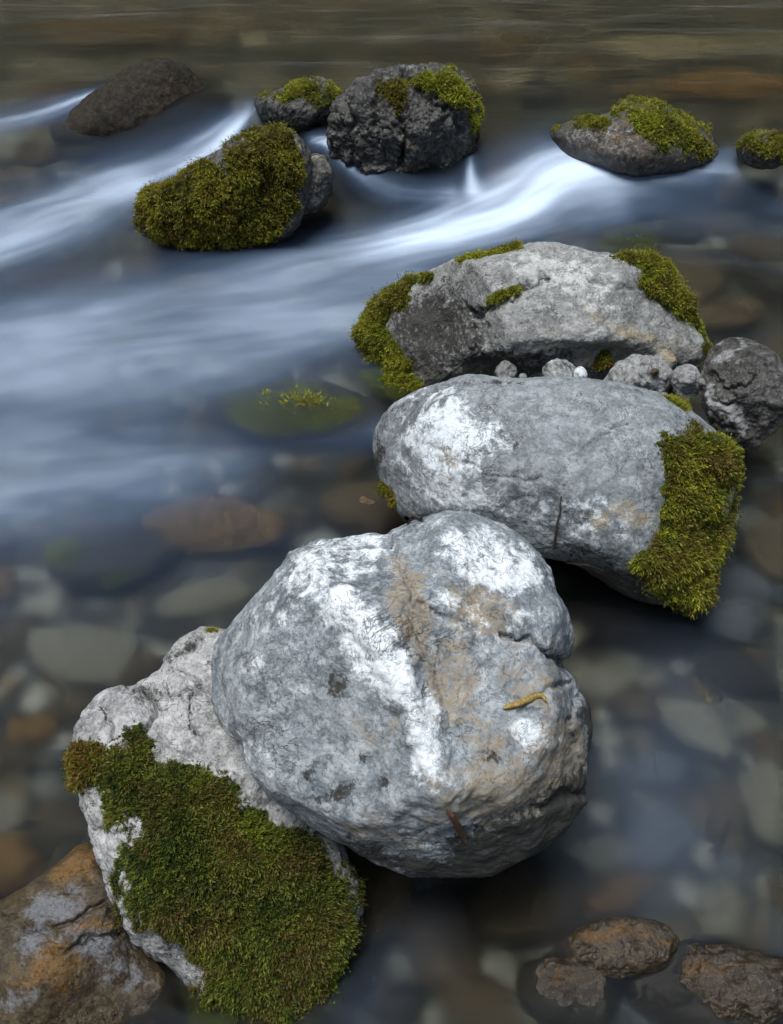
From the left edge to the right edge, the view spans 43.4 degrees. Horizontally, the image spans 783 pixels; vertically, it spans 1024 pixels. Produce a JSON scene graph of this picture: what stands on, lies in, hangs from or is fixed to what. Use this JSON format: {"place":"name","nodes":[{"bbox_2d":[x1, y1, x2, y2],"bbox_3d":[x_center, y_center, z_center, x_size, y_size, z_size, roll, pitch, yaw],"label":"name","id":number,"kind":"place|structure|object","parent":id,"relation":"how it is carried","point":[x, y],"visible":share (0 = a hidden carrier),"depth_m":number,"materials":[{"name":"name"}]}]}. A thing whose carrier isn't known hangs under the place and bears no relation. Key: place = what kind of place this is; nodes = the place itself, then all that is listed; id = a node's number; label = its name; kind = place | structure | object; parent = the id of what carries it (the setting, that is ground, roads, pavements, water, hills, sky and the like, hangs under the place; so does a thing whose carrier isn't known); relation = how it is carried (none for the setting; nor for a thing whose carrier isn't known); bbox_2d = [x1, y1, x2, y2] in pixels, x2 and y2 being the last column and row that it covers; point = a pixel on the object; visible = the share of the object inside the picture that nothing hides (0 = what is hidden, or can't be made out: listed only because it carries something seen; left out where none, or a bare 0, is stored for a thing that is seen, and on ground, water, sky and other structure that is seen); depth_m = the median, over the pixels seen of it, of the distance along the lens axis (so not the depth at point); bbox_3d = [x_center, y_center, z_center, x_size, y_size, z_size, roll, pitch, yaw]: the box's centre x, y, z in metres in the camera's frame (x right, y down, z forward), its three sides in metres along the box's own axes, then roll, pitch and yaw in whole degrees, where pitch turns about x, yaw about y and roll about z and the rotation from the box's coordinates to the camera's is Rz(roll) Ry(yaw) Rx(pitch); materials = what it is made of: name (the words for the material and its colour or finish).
{"place":"outdoors","nodes":[
{"label":"outdoors","id":0,"kind":"place"},
{"bbox_2d":[0,0,782,1023],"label":"water","id":1,"kind":"structure","parent":0,"point":[166,484],"depth_m":2.35,"materials":[{"name":"blue liquid"}]},
{"bbox_2d":[734,127,782,169],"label":"stone","id":2,"kind":"object","parent":1,"relation":"in","point":[761,149],"visible":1,"depth_m":3.11,"materials":[{"name":"green plant"}]},
{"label":"stream bed","id":3,"kind":"structure","parent":0,"visible":0},
{"bbox_2d":[0,843,165,1023],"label":"stone","id":4,"kind":"object","parent":3,"relation":"on","point":[69,954],"visible":0.85,"depth_m":1.32,"materials":[{"name":"brown stone"}]},
{"bbox_2d":[65,58,206,136],"bbox_3d":[-0.931,-1.528,3.752,0.676,0.415,0.565,0,42,0],"label":"boulder","id":5,"kind":"object","parent":3,"relation":"on","point":[135,95],"visible":0.52,"depth_m":3.53,"materials":[{"name":"grey stone"}]},
{"bbox_2d":[60,625,367,1023],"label":"boulder","id":6,"kind":"object","parent":3,"relation":"on","point":[233,889],"visible":0.88,"depth_m":1.33,"materials":[{"name":"green plant"}]},
{"bbox_2d":[129,120,311,251],"bbox_3d":[-0.525,-0.993,3.059,0.572,0.486,0.603,0,42,0],"label":"boulder","id":7,"kind":"object","parent":3,"relation":"on","point":[246,187],"visible":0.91,"depth_m":2.86,"materials":[{"name":"green plant"}]},
{"bbox_2d":[246,381,343,417],"bbox_3d":[-0.245,-0.250,2.468,0.446,0.226,0.303,0,42,0],"label":"moss","id":8,"kind":"object","parent":3,"relation":"on","point":[315,401],"visible":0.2,"depth_m":2.39,"materials":[{"name":"plant"}]},
{"bbox_2d":[254,71,342,131],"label":"boulder","id":9,"kind":"object","parent":3,"relation":"on","point":[303,103],"visible":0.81,"depth_m":3.35,"materials":[{"name":"grey stone"}]},
{"bbox_2d":[304,153,333,216],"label":"stone","id":10,"kind":"object","parent":3,"relation":"on","point":[319,187],"visible":0.53,"depth_m":3.03,"materials":[{"name":"grey stone"}]},
{"bbox_2d":[359,496,374,504],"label":"stone","id":11,"kind":"object","parent":3,"relation":"on","point":[363,499],"visible":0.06,"depth_m":2.12,"materials":[{"name":"brown stone"}]},
{"bbox_2d":[211,510,592,877],"bbox_3d":[0.015,0.264,1.451,0.536,0.603,0.552,0,42,0],"label":"boulder","id":12,"kind":"object","parent":3,"relation":"on","point":[367,688],"visible":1,"depth_m":1.22,"materials":[{"name":"stone"}]},
{"bbox_2d":[403,514,422,520],"bbox_3d":[0.029,0.008,1.347,0.026,0.025,0.030,0,42,0],"label":"twig","id":13,"kind":"object","parent":12,"relation":"on","point":[408,517],"visible":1,"depth_m":1.35,"materials":[{"name":"brown wood"}]},
{"bbox_2d":[446,809,466,843],"bbox_3d":[0.080,0.383,1.195,0.033,0.100,0.011,-28,49,-28],"label":"catkin","id":14,"kind":"object","parent":12,"relation":"on","point":[460,830],"visible":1,"depth_m":1.18},
{"bbox_2d":[503,693,546,709],"bbox_3d":[0.161,0.231,1.199,0.060,0.016,0.014,-16,44,-17],"label":"catkin","id":15,"kind":"object","parent":12,"relation":"on","point":[524,701],"visible":1,"depth_m":1.19},
{"bbox_2d":[325,61,485,174],"bbox_3d":[0.048,-1.315,3.353,0.537,0.502,0.604,0,42,0],"label":"boulder","id":16,"kind":"object","parent":3,"relation":"on","point":[398,118],"visible":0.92,"depth_m":3.12,"materials":[{"name":"grey stone"}]},
{"bbox_2d":[348,236,714,392],"bbox_3d":[0.327,-0.448,2.437,0.777,0.508,0.596,-15,44,-16],"label":"boulder","id":17,"kind":"object","parent":3,"relation":"on","point":[528,309],"visible":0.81,"depth_m":2.26,"materials":[{"name":"stone"}]},
{"bbox_2d":[372,374,749,619],"bbox_3d":[0.343,-0.074,2.011,0.744,0.505,0.527,16,44,17],"label":"boulder","id":18,"kind":"object","parent":3,"relation":"on","point":[644,483],"visible":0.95,"depth_m":1.78,"materials":[{"name":"grey stone"}]},
{"bbox_2d":[494,360,517,377],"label":"pebble","id":19,"kind":"object","parent":18,"relation":"on","point":[505,368],"visible":0.81,"depth_m":2.17,"materials":[{"name":"stone"}]},
{"bbox_2d":[519,373,526,377],"bbox_3d":[0.288,-0.295,2.154,0.018,0.020,0.025,0,42,0],"label":"grit","id":20,"kind":"object","parent":18,"relation":"on","point":[522,375],"visible":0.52,"depth_m":2.14,"materials":[{"name":"stone"}]},
{"bbox_2d":[552,496,561,549],"bbox_3d":[0.297,0.021,1.764,0.008,0.114,0.020,0,42,0],"label":"twig","id":21,"kind":"object","parent":18,"relation":"on","point":[555,535],"visible":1,"depth_m":1.76,"materials":[{"name":"brown wood"}]},
{"bbox_2d":[542,358,575,376],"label":"pebble","id":22,"kind":"object","parent":18,"relation":"on","point":[558,367],"visible":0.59,"depth_m":2.13,"materials":[{"name":"stone"}]},
{"bbox_2d":[573,366,586,377],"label":"pebble","id":23,"kind":"object","parent":18,"relation":"on","point":[580,371],"visible":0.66,"depth_m":2.12,"materials":[{"name":"stone"}]},
{"bbox_2d":[566,560,601,569],"bbox_3d":[0.355,0.100,1.819,0.067,0.022,0.012,21,46,22],"label":"twig","id":24,"kind":"object","parent":18,"relation":"on","point":[578,564],"visible":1,"depth_m":1.81,"materials":[{"name":"brown wood"}]},
{"bbox_2d":[671,364,700,399],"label":"stone","id":25,"kind":"object","parent":18,"relation":"on","point":[686,378],"visible":0.91,"depth_m":2.07,"materials":[{"name":"stone"}]},
{"bbox_2d":[536,955,606,1006],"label":"stone","id":26,"kind":"object","parent":3,"relation":"on","point":[566,981],"visible":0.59,"depth_m":1.36,"materials":[{"name":"stone"}]},
{"bbox_2d":[550,91,718,176],"bbox_3d":[0.833,-1.291,3.406,0.616,0.375,0.590,0,42,0],"label":"boulder","id":27,"kind":"object","parent":3,"relation":"on","point":[637,136],"visible":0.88,"depth_m":3.18,"materials":[{"name":"grey stone"}]},
{"bbox_2d":[604,354,672,392],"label":"stone","id":28,"kind":"object","parent":3,"relation":"on","point":[633,369],"visible":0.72,"depth_m":2.11,"materials":[{"name":"stone"}]},
{"bbox_2d":[650,368,659,375],"bbox_3d":[0.562,-0.300,2.101,0.020,0.023,0.026,0,42,0],"label":"grit","id":29,"kind":"object","parent":28,"relation":"on","point":[654,371],"visible":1,"depth_m":2.09,"materials":[{"name":"brown stone"}]},
{"bbox_2d":[654,349,676,368],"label":"pebble","id":30,"kind":"object","parent":28,"relation":"on","point":[667,356],"visible":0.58,"depth_m":2.14,"materials":[{"name":"stone"}]},
{"bbox_2d":[680,943,782,1023],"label":"stone","id":31,"kind":"object","parent":3,"relation":"on","point":[727,982],"visible":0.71,"depth_m":1.35,"materials":[{"name":"brown stone"}]},
{"bbox_2d":[701,337,782,447],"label":"stone","id":32,"kind":"object","parent":3,"relation":"on","point":[742,395],"visible":0.94,"depth_m":2.01,"materials":[{"name":"grey stone"}]},
{"bbox_2d":[698,378,705,387],"bbox_3d":[0.662,-0.272,2.074,0.027,0.028,0.036,34,52,32],"label":"grit","id":33,"kind":"object","parent":32,"relation":"on","point":[701,382],"visible":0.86,"depth_m":2.06,"materials":[{"name":"stone"}]},
{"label":"pebble","id":34,"kind":"object","parent":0,"visible":0},
{"bbox_2d":[569,916,678,977],"bbox_3d":[0.331,0.654,1.447,0.172,0.190,0.118,-17,45,-18],"label":"stone","id":35,"kind":"object","parent":34,"relation":"on","point":[617,947],"visible":0.8,"depth_m":1.38,"materials":[{"name":"brown stone"}]}
]}

